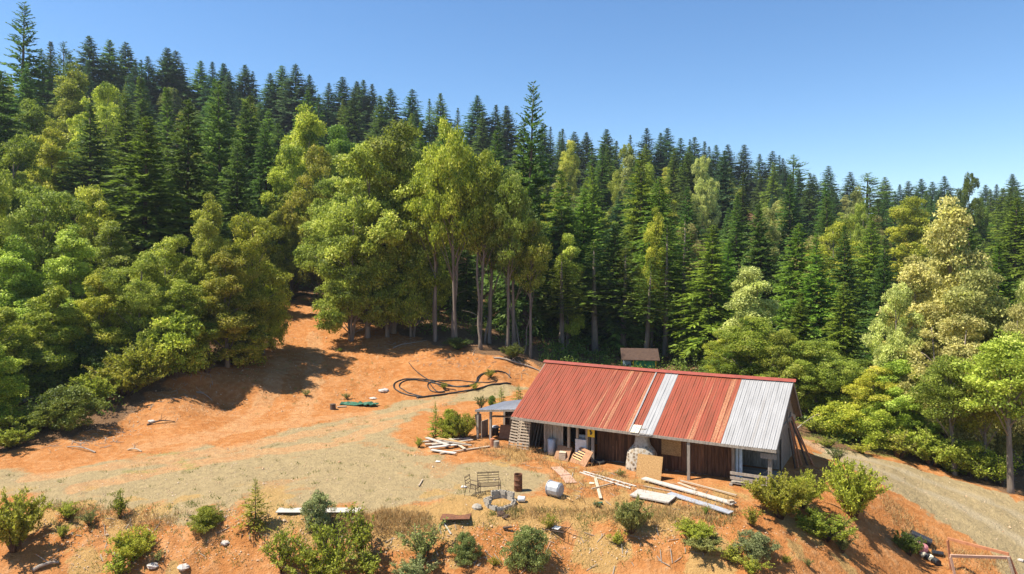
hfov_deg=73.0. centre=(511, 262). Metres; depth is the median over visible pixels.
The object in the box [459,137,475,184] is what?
conifer
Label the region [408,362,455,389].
black wire
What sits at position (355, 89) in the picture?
conifer
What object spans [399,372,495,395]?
black pipe
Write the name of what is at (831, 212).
conifer
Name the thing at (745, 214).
conifer
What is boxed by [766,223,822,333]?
conifer
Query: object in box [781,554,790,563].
weed tuft
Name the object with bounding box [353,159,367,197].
broadleaf tree
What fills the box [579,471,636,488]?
ladder
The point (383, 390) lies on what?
rock
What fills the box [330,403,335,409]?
stump
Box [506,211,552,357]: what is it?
broadleaf tree
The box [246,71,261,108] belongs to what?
conifer
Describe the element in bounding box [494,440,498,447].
wood round
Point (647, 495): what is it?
white door
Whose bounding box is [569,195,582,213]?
broadleaf tree
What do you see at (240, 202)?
conifer
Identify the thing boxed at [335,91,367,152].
conifer
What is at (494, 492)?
concrete block
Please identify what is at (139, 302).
broadleaf tree
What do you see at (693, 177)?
conifer
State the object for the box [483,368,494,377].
weed tuft
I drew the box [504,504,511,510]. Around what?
concrete block
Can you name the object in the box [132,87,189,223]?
conifer
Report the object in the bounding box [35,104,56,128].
broadleaf tree
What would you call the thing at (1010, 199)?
conifer
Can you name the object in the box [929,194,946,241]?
conifer
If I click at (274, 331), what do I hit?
broadleaf tree
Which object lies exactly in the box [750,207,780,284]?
broadleaf tree
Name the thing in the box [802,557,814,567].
weed tuft
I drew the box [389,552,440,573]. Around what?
shrub
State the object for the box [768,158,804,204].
conifer
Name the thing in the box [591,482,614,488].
stick
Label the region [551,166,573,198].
broadleaf tree
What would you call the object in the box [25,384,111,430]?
shrub
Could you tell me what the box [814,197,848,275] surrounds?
conifer
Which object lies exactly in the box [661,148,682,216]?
conifer
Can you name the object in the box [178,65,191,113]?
conifer
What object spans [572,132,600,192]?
conifer
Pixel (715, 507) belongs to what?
long board
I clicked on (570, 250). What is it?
broadleaf tree
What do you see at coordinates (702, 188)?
broadleaf tree
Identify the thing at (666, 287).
conifer
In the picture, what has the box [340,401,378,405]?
green tarp
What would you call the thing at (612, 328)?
conifer
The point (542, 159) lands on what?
conifer
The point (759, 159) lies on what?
conifer
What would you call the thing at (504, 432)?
plywood sheet
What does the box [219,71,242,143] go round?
conifer
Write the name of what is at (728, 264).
conifer
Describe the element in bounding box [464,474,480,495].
metal chair
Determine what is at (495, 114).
conifer
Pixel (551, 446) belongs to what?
metal drum
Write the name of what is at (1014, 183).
conifer
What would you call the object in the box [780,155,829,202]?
conifer
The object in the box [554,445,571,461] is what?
board panel
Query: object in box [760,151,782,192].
conifer
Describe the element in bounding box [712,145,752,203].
conifer
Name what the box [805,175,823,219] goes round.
conifer
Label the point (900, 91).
sky
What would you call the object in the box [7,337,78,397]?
shrub
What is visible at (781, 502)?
shrub
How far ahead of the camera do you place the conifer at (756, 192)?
242.92 m
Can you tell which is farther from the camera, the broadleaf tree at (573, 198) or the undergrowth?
the broadleaf tree at (573, 198)
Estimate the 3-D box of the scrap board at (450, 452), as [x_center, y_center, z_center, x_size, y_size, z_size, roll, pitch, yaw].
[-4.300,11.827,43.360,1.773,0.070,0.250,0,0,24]
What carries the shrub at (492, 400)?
on the ground at (872, 549)
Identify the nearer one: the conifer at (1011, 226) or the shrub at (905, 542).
the shrub at (905, 542)
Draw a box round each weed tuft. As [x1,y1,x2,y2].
[56,523,71,538]
[74,506,99,525]
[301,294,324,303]
[302,389,309,395]
[342,392,352,398]
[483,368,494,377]
[592,500,600,506]
[614,469,625,474]
[701,506,710,513]
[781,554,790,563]
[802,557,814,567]
[809,435,842,447]
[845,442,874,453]
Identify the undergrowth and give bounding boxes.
[9,278,1023,469]
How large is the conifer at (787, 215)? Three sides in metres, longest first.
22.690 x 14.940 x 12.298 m
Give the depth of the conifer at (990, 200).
218.51 m
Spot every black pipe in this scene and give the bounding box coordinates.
[393,370,510,396]
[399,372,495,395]
[416,382,510,397]
[427,380,496,392]
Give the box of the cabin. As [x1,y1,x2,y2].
[511,360,801,485]
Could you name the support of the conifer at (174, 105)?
on the forest floor
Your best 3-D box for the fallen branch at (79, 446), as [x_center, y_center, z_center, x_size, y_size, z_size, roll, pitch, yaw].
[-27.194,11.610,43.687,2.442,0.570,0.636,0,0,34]
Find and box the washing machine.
[574,434,590,460]
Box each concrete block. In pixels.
[483,497,491,503]
[489,505,497,510]
[491,490,498,494]
[497,507,504,510]
[499,489,506,494]
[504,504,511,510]
[506,491,514,496]
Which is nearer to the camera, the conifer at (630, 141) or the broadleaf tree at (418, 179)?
the broadleaf tree at (418, 179)
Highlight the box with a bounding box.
[559,451,565,460]
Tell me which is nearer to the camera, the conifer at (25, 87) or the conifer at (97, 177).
the conifer at (97, 177)
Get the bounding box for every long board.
[641,477,736,504]
[667,492,733,513]
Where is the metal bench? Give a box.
[477,471,500,491]
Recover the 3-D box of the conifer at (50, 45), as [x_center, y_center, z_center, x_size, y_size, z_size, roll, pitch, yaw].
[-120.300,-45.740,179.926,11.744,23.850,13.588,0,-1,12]
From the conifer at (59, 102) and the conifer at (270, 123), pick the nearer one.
the conifer at (59, 102)
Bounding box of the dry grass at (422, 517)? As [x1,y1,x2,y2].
[48,441,1016,573]
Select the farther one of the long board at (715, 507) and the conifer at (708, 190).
the conifer at (708, 190)
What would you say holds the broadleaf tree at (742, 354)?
on the forest floor
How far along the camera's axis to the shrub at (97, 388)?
51.32 m
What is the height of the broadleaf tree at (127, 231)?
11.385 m
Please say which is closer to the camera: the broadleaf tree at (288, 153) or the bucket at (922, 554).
the bucket at (922, 554)
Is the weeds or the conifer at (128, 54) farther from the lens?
the conifer at (128, 54)
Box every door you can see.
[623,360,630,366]
[630,489,675,504]
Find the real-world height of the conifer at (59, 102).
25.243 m
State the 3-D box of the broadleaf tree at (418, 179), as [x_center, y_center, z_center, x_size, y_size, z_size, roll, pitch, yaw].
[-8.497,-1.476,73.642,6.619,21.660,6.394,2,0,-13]
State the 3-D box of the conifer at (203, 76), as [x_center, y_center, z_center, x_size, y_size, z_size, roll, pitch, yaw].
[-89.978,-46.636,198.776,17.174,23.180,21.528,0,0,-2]
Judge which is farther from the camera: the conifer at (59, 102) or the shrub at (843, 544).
the conifer at (59, 102)
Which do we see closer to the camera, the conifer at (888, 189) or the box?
the box
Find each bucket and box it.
[518,496,524,501]
[919,552,926,557]
[931,556,940,565]
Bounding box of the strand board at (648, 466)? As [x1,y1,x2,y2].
[636,453,662,480]
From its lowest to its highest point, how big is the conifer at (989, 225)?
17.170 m
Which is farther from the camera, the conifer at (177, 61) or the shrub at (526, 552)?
the conifer at (177, 61)
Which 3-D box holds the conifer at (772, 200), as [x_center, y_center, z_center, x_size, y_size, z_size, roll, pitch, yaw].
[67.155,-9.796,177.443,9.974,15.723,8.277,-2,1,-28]
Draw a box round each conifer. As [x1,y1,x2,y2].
[0,1,58,129]
[0,70,29,187]
[7,67,41,132]
[29,48,59,111]
[39,41,62,105]
[43,68,90,185]
[46,102,131,234]
[47,41,73,87]
[49,54,81,119]
[57,36,121,103]
[80,62,96,112]
[89,116,214,310]
[93,39,132,103]
[98,93,165,231]
[100,96,124,140]
[113,42,142,94]
[119,59,156,132]
[121,82,129,110]
[124,77,169,205]
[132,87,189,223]
[133,60,157,122]
[134,87,157,132]
[137,56,163,126]
[139,99,243,298]
[149,48,202,123]
[155,106,178,169]
[166,50,198,103]
[168,88,185,157]
[177,60,214,120]
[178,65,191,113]
[189,81,269,266]
[195,61,225,125]
[195,78,230,178]
[211,63,246,119]
[214,141,276,294]
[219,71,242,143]
[221,101,273,212]
[222,95,280,189]
[230,92,243,125]
[232,479,275,535]
[233,64,262,111]
[245,122,308,286]
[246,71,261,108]
[254,73,286,124]
[254,104,271,133]
[259,111,279,146]
[260,65,294,135]
[261,64,323,134]
[263,123,288,180]
[282,74,338,145]
[287,90,327,145]
[314,94,329,146]
[320,83,338,135]
[324,77,364,146]
[334,99,359,136]
[335,81,376,135]
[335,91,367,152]
[351,80,376,139]
[357,95,394,177]
[361,84,383,139]
[367,88,402,141]
[396,89,436,151]
[401,110,431,156]
[408,113,422,153]
[412,122,428,161]
[423,99,432,141]
[424,93,471,162]
[432,287,459,305]
[433,114,473,271]
[443,246,487,320]
[453,108,465,141]
[458,95,505,165]
[458,130,510,294]
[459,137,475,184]
[469,112,491,166]
[471,121,577,337]
[481,105,509,170]
[483,273,505,314]
[486,81,570,335]
[486,122,510,191]
[492,106,533,176]
[493,386,505,403]
[510,384,523,399]
[523,253,598,349]
[524,151,544,197]
[528,169,607,329]
[528,214,590,342]
[533,122,559,182]
[533,141,553,194]
[540,177,553,204]
[548,127,555,169]
[549,131,565,186]
[549,137,576,194]
[552,129,566,187]
[564,222,660,350]
[565,131,587,190]
[566,183,576,233]
[566,242,634,354]
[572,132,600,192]
[574,166,615,260]
[577,177,590,203]
[578,142,604,199]
[582,143,618,237]
[582,247,662,351]
[587,146,619,229]
[593,129,622,175]
[601,152,691,303]
[603,190,628,266]
[607,158,653,285]
[609,265,674,347]
[611,151,623,192]
[614,141,621,164]
[620,135,635,171]
[626,176,697,347]
[633,128,666,187]
[634,225,690,356]
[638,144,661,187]
[638,193,691,312]
[651,133,675,182]
[654,128,677,175]
[658,215,721,348]
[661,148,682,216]
[661,225,740,361]
[668,138,692,181]
[671,153,722,245]
[672,186,714,311]
[673,180,699,241]
[678,146,695,182]
[681,137,714,177]
[688,162,698,203]
[696,166,725,227]
[699,141,715,189]
[703,230,720,266]
[703,242,764,354]
[705,150,751,245]
[707,146,716,177]
[708,194,763,306]
[709,145,720,182]
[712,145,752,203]
[715,207,734,265]
[720,172,756,273]
[727,165,737,194]
[733,144,767,208]
[735,203,786,338]
[745,155,769,207]
[750,174,767,213]
[755,162,785,218]
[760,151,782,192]
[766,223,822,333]
[768,156,782,193]
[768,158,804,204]
[768,174,812,283]
[768,194,777,215]
[775,189,811,256]
[775,234,855,354]
[777,165,797,204]
[777,292,824,362]
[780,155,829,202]
[792,170,818,221]
[799,173,819,237]
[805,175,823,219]
[807,186,841,255]
[810,193,839,243]
[812,281,873,402]
[813,166,841,203]
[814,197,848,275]
[820,225,873,355]
[824,185,836,208]
[831,193,844,222]
[838,172,868,215]
[839,172,896,213]
[851,214,898,334]
[852,237,896,372]
[856,207,896,290]
[864,187,892,245]
[867,230,897,290]
[873,177,896,207]
[874,199,896,261]
[876,193,897,242]
[884,191,903,262]
[890,184,905,205]
[901,181,916,209]
[909,179,933,219]
[919,182,942,212]
[919,191,932,215]
[923,196,937,222]
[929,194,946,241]
[931,191,941,212]
[933,176,959,200]
[942,209,1008,349]
[970,198,991,248]
[970,243,1023,433]
[971,219,999,268]
[973,185,994,213]
[978,197,1023,317]
[984,184,1001,216]
[984,189,1002,229]
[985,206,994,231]
[987,188,1014,241]
[989,188,1022,256]
[1003,174,1023,200]
[1003,202,1023,286]
[1005,187,1023,221]
[1005,233,1023,308]
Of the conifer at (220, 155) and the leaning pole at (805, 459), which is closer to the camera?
the leaning pole at (805, 459)
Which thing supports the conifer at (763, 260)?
on the forest floor
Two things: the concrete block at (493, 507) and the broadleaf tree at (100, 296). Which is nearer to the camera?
the concrete block at (493, 507)
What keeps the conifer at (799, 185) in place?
on the forest floor
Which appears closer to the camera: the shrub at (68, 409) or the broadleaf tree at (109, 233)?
the shrub at (68, 409)
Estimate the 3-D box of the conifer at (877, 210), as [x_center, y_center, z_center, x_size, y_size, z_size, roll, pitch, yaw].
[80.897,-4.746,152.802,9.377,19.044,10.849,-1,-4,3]
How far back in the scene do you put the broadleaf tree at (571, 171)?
169.21 m
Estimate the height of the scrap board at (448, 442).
0.056 m
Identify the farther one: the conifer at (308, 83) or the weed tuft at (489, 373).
the conifer at (308, 83)
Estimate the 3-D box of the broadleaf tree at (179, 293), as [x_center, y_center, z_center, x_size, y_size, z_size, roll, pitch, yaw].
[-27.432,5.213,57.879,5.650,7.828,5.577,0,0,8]
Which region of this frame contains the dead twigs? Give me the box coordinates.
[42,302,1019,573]
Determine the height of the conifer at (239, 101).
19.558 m
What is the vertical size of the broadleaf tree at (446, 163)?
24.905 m
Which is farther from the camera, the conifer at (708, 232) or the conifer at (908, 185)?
the conifer at (908, 185)
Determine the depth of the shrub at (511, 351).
69.46 m
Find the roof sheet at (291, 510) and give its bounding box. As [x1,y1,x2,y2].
[275,508,360,512]
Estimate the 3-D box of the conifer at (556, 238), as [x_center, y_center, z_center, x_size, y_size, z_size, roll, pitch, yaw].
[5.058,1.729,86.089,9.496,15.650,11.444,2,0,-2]
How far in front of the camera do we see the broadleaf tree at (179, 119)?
186.12 m
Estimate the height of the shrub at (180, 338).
5.920 m
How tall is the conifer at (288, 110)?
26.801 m
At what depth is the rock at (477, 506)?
33.66 m
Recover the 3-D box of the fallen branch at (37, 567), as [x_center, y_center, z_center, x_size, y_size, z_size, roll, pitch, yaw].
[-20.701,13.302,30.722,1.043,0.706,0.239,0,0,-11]
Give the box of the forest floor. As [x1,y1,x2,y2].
[0,132,1023,495]
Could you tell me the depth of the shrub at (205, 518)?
32.03 m
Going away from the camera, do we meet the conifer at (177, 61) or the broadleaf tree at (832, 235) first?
the broadleaf tree at (832, 235)
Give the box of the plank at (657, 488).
[643,485,670,491]
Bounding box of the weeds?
[9,318,907,573]
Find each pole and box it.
[680,480,736,495]
[788,428,795,468]
[789,422,798,467]
[791,420,807,465]
[791,423,801,465]
[793,423,813,465]
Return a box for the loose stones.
[11,307,1023,573]
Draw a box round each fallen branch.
[32,554,58,570]
[67,443,95,452]
[127,443,141,451]
[147,415,174,424]
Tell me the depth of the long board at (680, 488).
35.92 m
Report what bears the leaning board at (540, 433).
on the ground at (872, 549)
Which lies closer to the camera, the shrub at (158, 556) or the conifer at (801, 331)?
the shrub at (158, 556)
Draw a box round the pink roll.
[911,540,927,552]
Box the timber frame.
[946,537,1017,573]
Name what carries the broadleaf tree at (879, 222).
on the forest floor
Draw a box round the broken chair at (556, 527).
[542,523,572,532]
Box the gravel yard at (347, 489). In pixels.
[0,383,554,526]
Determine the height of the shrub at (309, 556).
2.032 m
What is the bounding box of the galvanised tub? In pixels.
[545,480,563,496]
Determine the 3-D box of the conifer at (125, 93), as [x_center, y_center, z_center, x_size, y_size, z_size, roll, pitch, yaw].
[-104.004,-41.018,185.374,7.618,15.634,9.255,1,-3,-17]
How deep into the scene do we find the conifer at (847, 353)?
65.70 m
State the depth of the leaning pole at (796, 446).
41.63 m
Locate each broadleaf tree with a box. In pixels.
[0,132,53,225]
[0,170,42,216]
[0,173,36,298]
[0,234,59,340]
[0,306,51,387]
[0,344,29,424]
[1,98,65,181]
[1,185,104,290]
[6,279,86,375]
[24,214,56,253]
[25,118,80,218]
[29,223,117,333]
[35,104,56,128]
[39,61,94,161]
[51,184,143,287]
[65,81,138,185]
[70,268,133,358]
[75,220,151,326]
[87,249,185,353]
[121,217,147,250]
[125,234,211,328]
[150,279,224,353]
[153,87,183,125]
[173,110,187,131]
[177,191,239,355]
[180,114,207,148]
[185,152,216,199]
[196,245,261,367]
[211,212,293,334]
[236,98,253,126]
[251,102,261,129]
[253,267,284,353]
[259,143,318,287]
[261,186,313,296]
[264,101,337,279]
[276,143,347,298]
[292,176,359,303]
[302,205,403,341]
[310,141,441,337]
[324,124,363,200]
[341,118,431,333]
[345,200,438,336]
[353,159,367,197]
[379,165,451,336]
[403,148,449,341]
[416,222,458,317]
[418,117,489,337]
[451,148,509,347]
[465,180,518,343]
[475,206,547,345]
[481,168,531,346]
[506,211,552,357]
[535,202,562,236]
[549,232,587,347]
[550,196,573,226]
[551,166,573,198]
[553,140,580,204]
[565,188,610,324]
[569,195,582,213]
[605,144,633,228]
[617,155,646,225]
[632,205,674,347]
[644,162,658,204]
[656,166,675,187]
[658,187,681,231]
[672,222,715,312]
[689,155,721,246]
[700,315,792,376]
[702,330,730,373]
[718,266,783,374]
[726,183,749,211]
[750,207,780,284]
[755,328,838,410]
[767,338,864,415]
[768,199,792,257]
[791,235,831,301]
[806,218,874,316]
[812,358,876,409]
[835,212,844,230]
[839,194,850,214]
[840,365,906,417]
[843,185,869,236]
[846,200,880,255]
[860,280,936,414]
[864,358,966,444]
[865,215,891,258]
[872,253,957,380]
[879,195,935,284]
[891,313,1004,450]
[894,194,993,433]
[905,354,997,475]
[932,268,1015,440]
[946,369,1019,479]
[949,328,1023,493]
[953,171,991,259]
[987,228,997,249]
[990,300,1023,466]
[1013,279,1023,435]
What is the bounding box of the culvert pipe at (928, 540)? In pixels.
[910,530,932,545]
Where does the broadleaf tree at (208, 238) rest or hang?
on the forest floor
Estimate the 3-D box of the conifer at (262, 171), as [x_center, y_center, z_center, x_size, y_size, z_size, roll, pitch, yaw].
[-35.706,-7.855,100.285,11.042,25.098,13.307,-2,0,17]
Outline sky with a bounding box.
[0,0,1023,213]
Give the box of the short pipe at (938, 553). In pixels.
[931,550,943,555]
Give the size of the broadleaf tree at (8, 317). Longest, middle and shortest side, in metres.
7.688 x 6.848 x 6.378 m
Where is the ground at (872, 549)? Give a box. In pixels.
[0,293,1023,573]
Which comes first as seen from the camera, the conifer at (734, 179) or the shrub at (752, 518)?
the shrub at (752, 518)
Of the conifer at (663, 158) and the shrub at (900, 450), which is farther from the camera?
the conifer at (663, 158)
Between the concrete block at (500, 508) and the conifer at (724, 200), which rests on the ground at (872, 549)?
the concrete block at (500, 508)
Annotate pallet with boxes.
[508,416,522,445]
[517,421,530,449]
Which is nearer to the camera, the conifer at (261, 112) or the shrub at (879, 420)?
the shrub at (879, 420)
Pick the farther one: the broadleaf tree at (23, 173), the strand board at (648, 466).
the broadleaf tree at (23, 173)
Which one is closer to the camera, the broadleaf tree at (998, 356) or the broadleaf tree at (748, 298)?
the broadleaf tree at (998, 356)
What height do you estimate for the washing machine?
1.610 m
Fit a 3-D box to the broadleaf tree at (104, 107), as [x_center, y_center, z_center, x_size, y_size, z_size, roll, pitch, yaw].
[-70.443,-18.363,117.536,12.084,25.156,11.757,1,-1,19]
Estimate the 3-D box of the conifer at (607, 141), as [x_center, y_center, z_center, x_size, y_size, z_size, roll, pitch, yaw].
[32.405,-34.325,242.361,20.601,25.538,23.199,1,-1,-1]
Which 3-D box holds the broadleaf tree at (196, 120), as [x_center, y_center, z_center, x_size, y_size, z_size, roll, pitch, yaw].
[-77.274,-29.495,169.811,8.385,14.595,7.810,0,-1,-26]
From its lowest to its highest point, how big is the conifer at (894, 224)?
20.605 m
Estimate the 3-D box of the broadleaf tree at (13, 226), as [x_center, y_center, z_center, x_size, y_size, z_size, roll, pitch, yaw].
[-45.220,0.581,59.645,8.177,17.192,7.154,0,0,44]
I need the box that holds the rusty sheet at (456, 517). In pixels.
[440,513,470,519]
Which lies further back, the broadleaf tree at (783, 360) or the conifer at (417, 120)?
the conifer at (417, 120)
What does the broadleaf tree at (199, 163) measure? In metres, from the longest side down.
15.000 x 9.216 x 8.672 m
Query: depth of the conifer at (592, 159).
205.81 m
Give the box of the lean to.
[475,399,525,441]
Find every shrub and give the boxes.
[0,402,57,433]
[0,423,38,448]
[0,486,52,552]
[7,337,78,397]
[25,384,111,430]
[50,499,83,520]
[56,333,124,382]
[66,367,122,402]
[81,354,168,395]
[101,542,142,573]
[103,337,185,387]
[106,524,159,561]
[107,488,131,518]
[145,309,212,378]
[151,549,165,562]
[185,505,226,533]
[194,350,222,372]
[208,318,273,367]
[252,283,292,349]
[258,520,310,573]
[270,537,354,573]
[287,513,367,573]
[299,489,337,532]
[336,501,374,557]
[343,540,381,573]
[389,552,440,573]
[394,516,450,559]
[414,437,424,447]
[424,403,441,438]
[433,408,463,438]
[441,337,473,349]
[446,531,483,565]
[450,411,476,437]
[473,395,489,408]
[487,395,495,404]
[487,555,500,564]
[498,343,526,358]
[499,524,553,573]
[538,511,559,528]
[606,529,626,545]
[613,494,656,533]
[671,515,717,540]
[680,533,723,552]
[713,539,749,563]
[731,529,782,561]
[732,555,773,573]
[739,469,814,519]
[740,505,764,527]
[781,468,831,508]
[790,507,857,542]
[796,416,826,433]
[808,400,872,441]
[814,456,892,520]
[826,446,848,459]
[834,529,858,552]
[840,405,913,450]
[873,425,927,458]
[891,528,926,556]
[899,425,966,466]
[934,440,1006,478]
[971,448,1023,485]
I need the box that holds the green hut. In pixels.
[620,348,659,367]
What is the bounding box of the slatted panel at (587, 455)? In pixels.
[569,447,593,466]
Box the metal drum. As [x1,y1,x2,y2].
[548,438,555,454]
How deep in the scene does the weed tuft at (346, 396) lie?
59.45 m
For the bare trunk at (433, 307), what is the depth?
74.39 m
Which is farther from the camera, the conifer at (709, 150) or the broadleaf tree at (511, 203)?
the conifer at (709, 150)
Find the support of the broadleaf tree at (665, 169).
on the forest floor
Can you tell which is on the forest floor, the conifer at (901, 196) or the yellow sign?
the conifer at (901, 196)
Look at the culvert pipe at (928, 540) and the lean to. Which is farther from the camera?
the lean to
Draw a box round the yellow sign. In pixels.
[587,429,594,437]
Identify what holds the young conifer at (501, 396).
on the ground at (872, 549)
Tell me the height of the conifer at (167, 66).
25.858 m
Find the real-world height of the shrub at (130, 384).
3.170 m
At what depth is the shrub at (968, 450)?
46.85 m
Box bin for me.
[492,425,498,435]
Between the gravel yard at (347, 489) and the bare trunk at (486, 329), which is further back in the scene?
the bare trunk at (486, 329)
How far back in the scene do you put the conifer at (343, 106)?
197.53 m
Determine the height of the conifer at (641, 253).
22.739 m
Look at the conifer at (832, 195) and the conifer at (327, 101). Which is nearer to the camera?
the conifer at (327, 101)
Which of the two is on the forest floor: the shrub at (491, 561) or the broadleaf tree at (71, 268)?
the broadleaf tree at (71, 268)
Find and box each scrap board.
[423,437,470,441]
[425,437,450,445]
[429,444,457,448]
[430,449,456,453]
[432,439,472,444]
[436,437,466,442]
[440,446,489,453]
[443,440,471,445]
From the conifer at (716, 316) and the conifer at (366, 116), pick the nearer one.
the conifer at (716, 316)
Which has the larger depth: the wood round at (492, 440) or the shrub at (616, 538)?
the wood round at (492, 440)
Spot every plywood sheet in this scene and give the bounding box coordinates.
[475,414,481,432]
[499,425,511,438]
[552,466,570,474]
[560,475,575,482]
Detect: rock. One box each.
[147,562,158,568]
[177,563,189,570]
[220,540,229,545]
[378,388,388,392]
[472,503,481,509]
[496,511,505,514]
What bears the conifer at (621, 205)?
on the forest floor
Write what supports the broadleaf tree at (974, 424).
on the forest floor
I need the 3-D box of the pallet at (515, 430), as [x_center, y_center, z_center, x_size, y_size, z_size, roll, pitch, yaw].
[0.248,11.060,45.459,0.720,1.950,0.110,7,-5,20]
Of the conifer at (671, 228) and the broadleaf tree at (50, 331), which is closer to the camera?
the broadleaf tree at (50, 331)
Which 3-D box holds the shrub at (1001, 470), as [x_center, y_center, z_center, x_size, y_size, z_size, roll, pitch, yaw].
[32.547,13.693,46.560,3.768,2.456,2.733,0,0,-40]
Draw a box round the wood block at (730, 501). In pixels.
[727,499,734,504]
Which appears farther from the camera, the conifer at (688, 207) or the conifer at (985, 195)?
the conifer at (985, 195)
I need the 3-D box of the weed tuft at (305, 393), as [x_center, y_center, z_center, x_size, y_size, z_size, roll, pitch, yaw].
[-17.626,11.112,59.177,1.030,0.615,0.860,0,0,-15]
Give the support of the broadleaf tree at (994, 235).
on the forest floor
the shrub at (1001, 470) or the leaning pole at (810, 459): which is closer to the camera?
the leaning pole at (810, 459)
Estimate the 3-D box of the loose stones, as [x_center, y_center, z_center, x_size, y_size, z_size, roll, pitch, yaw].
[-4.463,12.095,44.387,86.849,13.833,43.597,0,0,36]
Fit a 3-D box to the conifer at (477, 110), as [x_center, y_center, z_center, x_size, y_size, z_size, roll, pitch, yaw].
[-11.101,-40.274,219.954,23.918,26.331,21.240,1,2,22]
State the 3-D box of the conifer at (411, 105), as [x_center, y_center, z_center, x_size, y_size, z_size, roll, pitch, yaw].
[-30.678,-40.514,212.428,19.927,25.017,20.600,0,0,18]
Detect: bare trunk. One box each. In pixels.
[432,219,439,339]
[451,232,466,337]
[462,241,486,349]
[484,268,490,342]
[498,272,520,348]
[509,291,516,345]
[522,291,537,358]
[524,296,535,354]
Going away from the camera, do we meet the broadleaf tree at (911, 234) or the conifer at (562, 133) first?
the broadleaf tree at (911, 234)
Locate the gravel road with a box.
[811,440,1023,573]
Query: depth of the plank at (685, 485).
36.85 m
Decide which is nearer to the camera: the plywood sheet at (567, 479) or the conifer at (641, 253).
the plywood sheet at (567, 479)
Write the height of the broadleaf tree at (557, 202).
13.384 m
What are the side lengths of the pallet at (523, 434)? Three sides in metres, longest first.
1.950 x 0.780 x 0.110 m
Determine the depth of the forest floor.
70.53 m
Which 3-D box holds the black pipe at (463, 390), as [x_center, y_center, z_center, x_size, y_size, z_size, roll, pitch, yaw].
[-4.200,11.528,62.878,9.496,0.736,0.479,0,0,-28]
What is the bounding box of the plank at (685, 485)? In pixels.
[677,482,695,489]
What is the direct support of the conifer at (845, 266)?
on the forest floor
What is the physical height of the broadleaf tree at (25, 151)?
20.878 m
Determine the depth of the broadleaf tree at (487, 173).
71.41 m
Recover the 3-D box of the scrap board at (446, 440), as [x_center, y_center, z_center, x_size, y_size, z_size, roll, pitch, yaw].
[-4.412,11.921,46.600,3.277,0.079,0.220,0,0,-14]
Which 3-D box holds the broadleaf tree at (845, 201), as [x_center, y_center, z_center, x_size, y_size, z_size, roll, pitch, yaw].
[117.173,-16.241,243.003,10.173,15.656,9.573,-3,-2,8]
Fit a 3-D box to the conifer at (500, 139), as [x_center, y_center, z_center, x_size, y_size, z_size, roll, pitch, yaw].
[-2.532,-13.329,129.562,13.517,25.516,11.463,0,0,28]
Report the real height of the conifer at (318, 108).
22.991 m
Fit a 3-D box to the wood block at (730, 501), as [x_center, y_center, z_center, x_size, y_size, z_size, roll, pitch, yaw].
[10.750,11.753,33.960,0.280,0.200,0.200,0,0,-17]
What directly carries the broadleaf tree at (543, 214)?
on the forest floor
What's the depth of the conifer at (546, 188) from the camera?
178.38 m
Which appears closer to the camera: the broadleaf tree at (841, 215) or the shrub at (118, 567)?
the shrub at (118, 567)
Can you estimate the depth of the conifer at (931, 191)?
278.28 m
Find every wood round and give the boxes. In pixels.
[490,438,494,446]
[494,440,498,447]
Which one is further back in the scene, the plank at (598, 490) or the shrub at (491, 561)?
the plank at (598, 490)
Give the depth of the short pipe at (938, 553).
36.12 m
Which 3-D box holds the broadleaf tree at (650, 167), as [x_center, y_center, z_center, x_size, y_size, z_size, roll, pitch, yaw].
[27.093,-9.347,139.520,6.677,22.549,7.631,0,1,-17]
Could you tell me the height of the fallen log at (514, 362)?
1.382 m
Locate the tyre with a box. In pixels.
[593,459,604,464]
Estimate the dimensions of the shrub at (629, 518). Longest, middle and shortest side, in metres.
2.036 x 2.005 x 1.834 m
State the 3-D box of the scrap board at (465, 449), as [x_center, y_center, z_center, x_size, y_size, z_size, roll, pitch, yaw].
[-2.966,11.877,43.960,3.496,0.066,0.160,0,0,-30]
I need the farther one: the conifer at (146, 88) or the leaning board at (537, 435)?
the conifer at (146, 88)
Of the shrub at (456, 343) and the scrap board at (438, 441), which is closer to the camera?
the scrap board at (438, 441)
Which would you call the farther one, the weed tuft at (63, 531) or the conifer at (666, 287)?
the conifer at (666, 287)
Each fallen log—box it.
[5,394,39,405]
[494,357,538,370]
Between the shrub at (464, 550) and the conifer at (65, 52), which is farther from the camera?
the conifer at (65, 52)
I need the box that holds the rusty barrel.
[514,473,521,491]
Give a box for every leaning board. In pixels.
[531,423,537,446]
[535,423,539,446]
[538,420,542,444]
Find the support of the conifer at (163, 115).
on the forest floor
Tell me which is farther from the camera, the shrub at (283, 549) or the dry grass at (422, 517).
the dry grass at (422, 517)
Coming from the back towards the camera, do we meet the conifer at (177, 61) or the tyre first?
the conifer at (177, 61)
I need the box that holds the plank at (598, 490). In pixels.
[594,477,601,498]
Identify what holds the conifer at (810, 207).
on the forest floor
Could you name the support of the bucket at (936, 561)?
on the ground at (872, 549)
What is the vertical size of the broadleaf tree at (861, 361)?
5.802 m
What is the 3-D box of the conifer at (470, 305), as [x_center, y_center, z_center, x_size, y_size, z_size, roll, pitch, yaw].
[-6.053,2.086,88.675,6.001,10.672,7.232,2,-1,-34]
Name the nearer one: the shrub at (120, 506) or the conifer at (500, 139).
the shrub at (120, 506)

